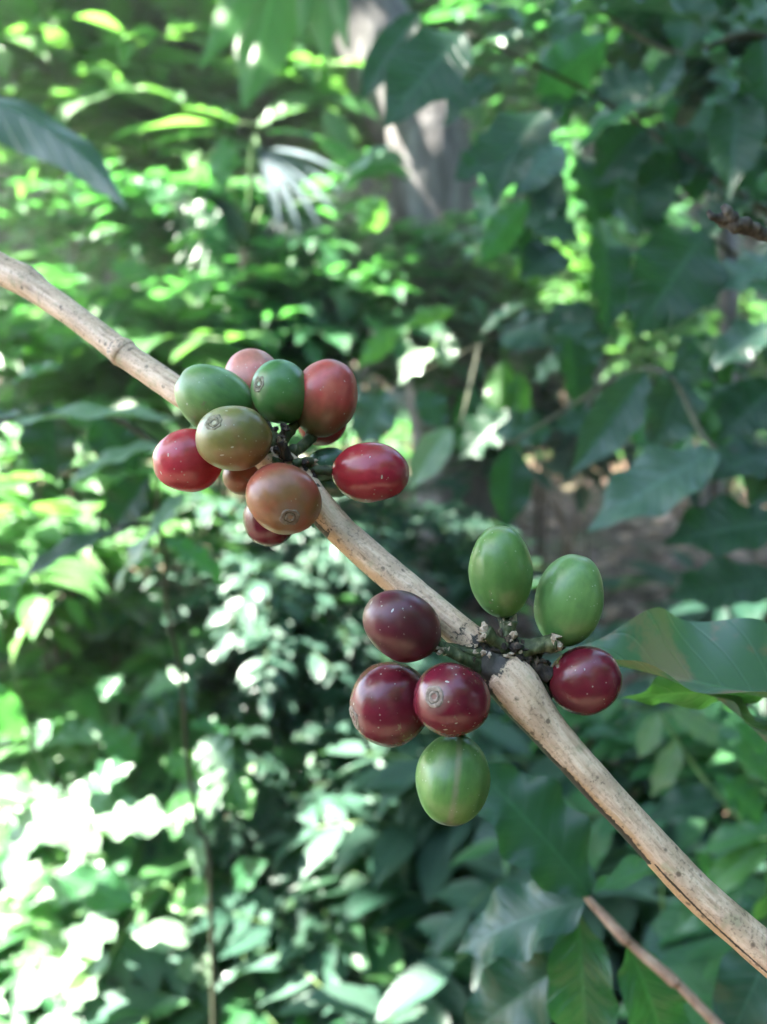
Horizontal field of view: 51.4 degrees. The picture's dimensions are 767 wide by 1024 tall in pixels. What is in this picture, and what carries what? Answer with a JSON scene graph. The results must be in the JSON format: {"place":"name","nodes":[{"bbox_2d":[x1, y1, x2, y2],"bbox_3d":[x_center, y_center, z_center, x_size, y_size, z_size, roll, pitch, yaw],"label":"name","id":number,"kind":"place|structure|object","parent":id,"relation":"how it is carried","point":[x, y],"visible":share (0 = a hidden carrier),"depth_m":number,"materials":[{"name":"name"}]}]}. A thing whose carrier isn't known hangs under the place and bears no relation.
{"place":"outdoors","nodes":[
{"label":"outdoors","id":0,"kind":"place"},
{"bbox_2d":[0,251,766,977],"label":"coffee branch","id":1,"kind":"object","parent":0,"point":[238,405],"visible":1,"depth_m":0.15,"materials":[{"name":"brown plant"}]},
{"bbox_2d":[559,607,766,742],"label":"coffee shoot","id":2,"kind":"object","parent":1,"relation":"attached to","point":[697,665],"visible":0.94,"depth_m":0.20,"materials":[{"name":"green plant"}]},
{"bbox_2d":[0,363,766,860],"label":"ground","id":3,"kind":"structure","parent":0,"point":[554,543],"depth_m":4.36,"materials":[{"name":"soil"}]},
{"bbox_2d":[0,98,126,209],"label":"banana plant","id":4,"kind":"object","parent":3,"relation":"on","point":[31,130],"visible":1,"depth_m":0.59,"materials":[{"name":"green plant"}]},
{"bbox_2d":[0,3,213,410],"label":"forest tree","id":5,"kind":"object","parent":3,"relation":"on","point":[66,253],"visible":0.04,"depth_m":8.29,"materials":[{"name":"green plant"}]},
{"bbox_2d":[0,466,224,665],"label":"shrub","id":6,"kind":"object","parent":3,"relation":"on","point":[79,595],"visible":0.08,"depth_m":2.02,"materials":[{"name":"green plant"}]},
{"bbox_2d":[0,591,266,1023],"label":"leafy plant","id":7,"kind":"object","parent":3,"relation":"on","point":[72,964],"visible":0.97,"depth_m":0.93,"materials":[{"name":"green plant"}]},
{"bbox_2d":[0,391,318,721],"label":"shrub","id":8,"kind":"object","parent":3,"relation":"on","point":[36,526],"visible":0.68,"depth_m":1.35,"materials":[{"name":"green plant"}]},
{"bbox_2d":[0,755,324,1023],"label":"shrub","id":9,"kind":"object","parent":3,"relation":"on","point":[165,869],"visible":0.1,"depth_m":1.15,"materials":[{"name":"green plant"}]},
{"bbox_2d":[0,0,347,297],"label":"shrub","id":10,"kind":"object","parent":3,"relation":"on","point":[147,25],"visible":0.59,"depth_m":3.22,"materials":[{"name":"green plant"}]},
{"bbox_2d":[0,589,367,1009],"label":"shrub","id":11,"kind":"object","parent":3,"relation":"on","point":[79,698],"visible":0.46,"depth_m":1.35,"materials":[{"name":"green plant"}]},
{"bbox_2d":[0,157,380,585],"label":"shrub","id":12,"kind":"object","parent":3,"relation":"on","point":[143,234],"visible":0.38,"depth_m":2.68,"materials":[{"name":"green plant"}]},
{"bbox_2d":[0,242,385,662],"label":"shrub","id":13,"kind":"object","parent":3,"relation":"on","point":[89,371],"visible":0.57,"depth_m":1.81,"materials":[{"name":"green plant"}]},
{"bbox_2d":[99,103,328,564],"bbox_3d":[-0.421,-0.090,2.121,0.478,1.836,0.353,11,19,35],"label":"leafy plant","id":14,"kind":"object","parent":3,"relation":"on","point":[222,160],"visible":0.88,"depth_m":1.92,"materials":[{"name":"green plant"}]},
{"bbox_2d":[0,228,461,571],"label":"shrub","id":15,"kind":"object","parent":3,"relation":"on","point":[272,317],"visible":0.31,"depth_m":2.21,"materials":[{"name":"green plant"}]},
{"bbox_2d":[0,732,474,1023],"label":"shrub","id":16,"kind":"object","parent":3,"relation":"on","point":[377,953],"visible":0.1,"depth_m":1.06,"materials":[{"name":"green plant"}]},
{"bbox_2d":[0,0,492,238],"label":"shrub","id":17,"kind":"object","parent":3,"relation":"on","point":[37,76],"visible":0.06,"depth_m":4.25,"materials":[{"name":"green plant"}]},
{"bbox_2d":[50,493,446,756],"bbox_3d":[-0.227,0.413,1.609,0.710,0.974,0.706,0,15,0],"label":"shrub","id":18,"kind":"object","parent":3,"relation":"on","point":[282,590],"visible":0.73,"depth_m":1.41,"materials":[{"name":"green leaf"},{"name":"brown twig"}]},
{"bbox_2d":[0,12,497,431],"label":"shrub","id":19,"kind":"object","parent":3,"relation":"on","point":[323,96],"visible":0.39,"depth_m":3.26,"materials":[{"name":"green plant"}]},
{"bbox_2d":[163,134,344,556],"bbox_3d":[-0.355,-0.189,2.371,0.525,1.749,0.418,0,15,0],"label":"fan palm","id":20,"kind":"object","parent":3,"relation":"on","point":[287,223],"visible":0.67,"depth_m":2.25,"materials":[{"name":"green plant"}]},
{"bbox_2d":[198,0,348,110],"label":"strap plant","id":21,"kind":"object","parent":3,"relation":"on","point":[264,32],"visible":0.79,"depth_m":1.70,"materials":[{"name":"green plant"}]},
{"bbox_2d":[137,691,467,979],"bbox_3d":[-0.158,0.635,1.416,0.735,0.646,0.724,0,15,0],"label":"shrub","id":22,"kind":"object","parent":3,"relation":"on","point":[234,836],"visible":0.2,"depth_m":1.21,"materials":[{"name":"green plant"}]},
{"bbox_2d":[141,61,515,390],"bbox_3d":[-0.997,-3.737,9.909,5.893,7.162,4.091,0,15,0],"label":"forest tree","id":23,"kind":"object","parent":3,"relation":"on","point":[348,196],"depth_m":8.93,"materials":[{"name":"green plant"}]},
{"bbox_2d":[182,567,483,777],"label":"shrub","id":24,"kind":"object","parent":3,"relation":"on","point":[334,696],"visible":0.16,"depth_m":1.41,"materials":[{"name":"green plant"}]},
{"bbox_2d":[205,748,464,1012],"bbox_3d":[-0.032,0.695,1.284,0.609,0.599,0.547,-7,16,-23],"label":"shrub","id":25,"kind":"object","parent":3,"relation":"on","point":[311,925],"visible":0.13,"depth_m":1.08,"materials":[{"name":"green plant"}]},
{"bbox_2d":[152,140,520,582],"bbox_3d":[-0.182,-0.350,2.978,1.507,1.738,1.532,0,15,0],"label":"shrub","id":26,"kind":"object","parent":3,"relation":"on","point":[397,310],"visible":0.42,"depth_m":2.46,"materials":[{"name":"green plant"}]},
{"bbox_2d":[23,818,688,1023],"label":"shrub","id":27,"kind":"object","parent":3,"relation":"on","point":[134,962],"visible":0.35,"depth_m":1.00,"materials":[{"name":"green plant"}]},
{"bbox_2d":[184,249,564,540],"bbox_3d":[-0.071,-0.252,3.130,1.502,1.470,1.296,-2,15,-8],"label":"shrub","id":28,"kind":"object","parent":3,"relation":"on","point":[390,377],"visible":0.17,"depth_m":2.71,"materials":[{"name":"green plant"}]},
{"bbox_2d":[0,394,766,854],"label":"ground cover","id":29,"kind":"object","parent":3,"relation":"on","point":[394,438],"visible":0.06,"depth_m":6.15,"materials":[{"name":"green plant"}]},
{"bbox_2d":[0,361,226,1023],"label":"coffee sapling","id":30,"kind":"object","parent":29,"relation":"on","point":[48,437],"visible":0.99,"depth_m":0.54,"materials":[{"name":"green plant"}]},
{"bbox_2d":[260,477,548,658],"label":"shrub","id":31,"kind":"object","parent":3,"relation":"on","point":[451,566],"visible":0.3,"depth_m":2.01,"materials":[{"name":"green plant"}]},
{"bbox_2d":[333,0,518,605],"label":"shade tree","id":32,"kind":"object","parent":3,"relation":"on","point":[427,146],"visible":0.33,"depth_m":3.15,"materials":[{"name":"grey plant"}]},
{"bbox_2d":[221,764,704,1023],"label":"shrub","id":33,"kind":"object","parent":3,"relation":"on","point":[366,895],"visible":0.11,"depth_m":1.06,"materials":[{"name":"green plant"}]},
{"bbox_2d":[337,143,591,822],"bbox_3d":[0.128,0.324,0.999,0.363,1.483,0.394,0,15,0],"label":"coffee seedling","id":34,"kind":"object","parent":3,"relation":"on","point":[374,417],"visible":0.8,"depth_m":0.90,"materials":[{"name":"green plant"}]},
{"bbox_2d":[331,0,651,264],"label":"shrub","id":35,"kind":"object","parent":3,"relation":"on","point":[450,16],"visible":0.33,"depth_m":3.90,"materials":[{"name":"green plant"}]},
{"bbox_2d":[237,613,766,1023],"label":"shrub","id":36,"kind":"object","parent":3,"relation":"on","point":[389,773],"visible":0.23,"depth_m":1.09,"materials":[{"name":"green plant"}]},
{"bbox_2d":[327,0,766,407],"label":"forest tree","id":37,"kind":"object","parent":3,"relation":"on","point":[367,185],"visible":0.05,"depth_m":8.71,"materials":[{"name":"green plant"}]},
{"bbox_2d":[358,0,766,608],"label":"coffee bush","id":38,"kind":"object","parent":3,"relation":"on","point":[635,175],"visible":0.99,"depth_m":0.61,"materials":[{"name":"green plant"}]},
{"bbox_2d":[404,233,729,592],"bbox_3d":[0.676,-0.329,3.278,1.332,1.541,1.302,3,15,13],"label":"shrub","id":39,"kind":"object","parent":3,"relation":"on","point":[553,292],"visible":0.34,"depth_m":2.92,"materials":[{"name":"green plant"}]},
{"bbox_2d":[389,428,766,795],"bbox_3d":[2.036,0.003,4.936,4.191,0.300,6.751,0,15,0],"label":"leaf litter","id":40,"kind":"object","parent":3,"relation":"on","point":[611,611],"visible":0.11,"depth_m":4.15,"materials":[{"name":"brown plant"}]},
{"bbox_2d":[407,358,766,555],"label":"shrub","id":41,"kind":"object","parent":3,"relation":"on","point":[559,445],"visible":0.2,"depth_m":2.75,"materials":[{"name":"green plant"}]},
{"bbox_2d":[480,123,698,403],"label":"shrub","id":42,"kind":"object","parent":3,"relation":"on","point":[617,223],"visible":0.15,"depth_m":6.58,"materials":[{"name":"green plant"}]},
{"bbox_2d":[449,697,766,1023],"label":"shrub","id":43,"kind":"object","parent":3,"relation":"on","point":[693,965],"visible":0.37,"depth_m":0.97,"materials":[{"name":"green plant"}]},
{"bbox_2d":[505,0,766,558],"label":"shrub","id":44,"kind":"object","parent":3,"relation":"on","point":[696,88],"visible":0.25,"depth_m":3.06,"materials":[{"name":"green plant"}]},
{"bbox_2d":[532,550,766,727],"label":"shrub","id":45,"kind":"object","parent":3,"relation":"on","point":[692,611],"visible":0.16,"depth_m":1.78,"materials":[{"name":"green plant"}]},
{"bbox_2d":[579,33,766,395],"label":"forest tree","id":46,"kind":"object","parent":3,"relation":"on","point":[761,249],"visible":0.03,"depth_m":8.97,"materials":[{"name":"green plant"}]},
{"bbox_2d":[601,291,766,435],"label":"shrub","id":47,"kind":"object","parent":3,"relation":"on","point":[758,308],"visible":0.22,"depth_m":6.27,"materials":[{"name":"green plant"}]},
{"bbox_2d":[636,708,766,934],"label":"coffee bush","id":48,"kind":"object","parent":3,"relation":"on","point":[729,873],"visible":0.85,"depth_m":0.58,"materials":[{"name":"green plant"}]},
{"bbox_2d":[700,190,738,506],"bbox_3d":[1.808,-2.824,4.889,3.224,5.542,2.775,10,18,33],"label":"thin tree","id":49,"kind":"object","parent":3,"relation":"on","point":[728,298],"visible":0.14,"depth_m":4.15,"materials":[{"name":"green plant"}]},
{"bbox_2d":[686,83,766,135],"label":"forest tree","id":50,"kind":"object","parent":3,"relation":"on","point":[701,118],"visible":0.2,"depth_m":2.00,"materials":[{"name":"green plant"}]},
{"bbox_2d":[744,242,766,373],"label":"forest tree","id":51,"kind":"object","parent":3,"relation":"on","point":[751,366],"visible":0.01,"depth_m":9.80,"materials":[{"name":"green plant"}]},
{"bbox_2d":[456,762,766,1023],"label":"coffee shoot","id":52,"kind":"object","parent":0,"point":[542,829],"visible":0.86,"depth_m":0.28,"materials":[{"name":"green plant"}]},
{"bbox_2d":[706,203,766,241],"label":"broken twig","id":53,"kind":"object","parent":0,"point":[730,219],"visible":1,"depth_m":0.20,"materials":[{"name":"brown wood"}]}
]}

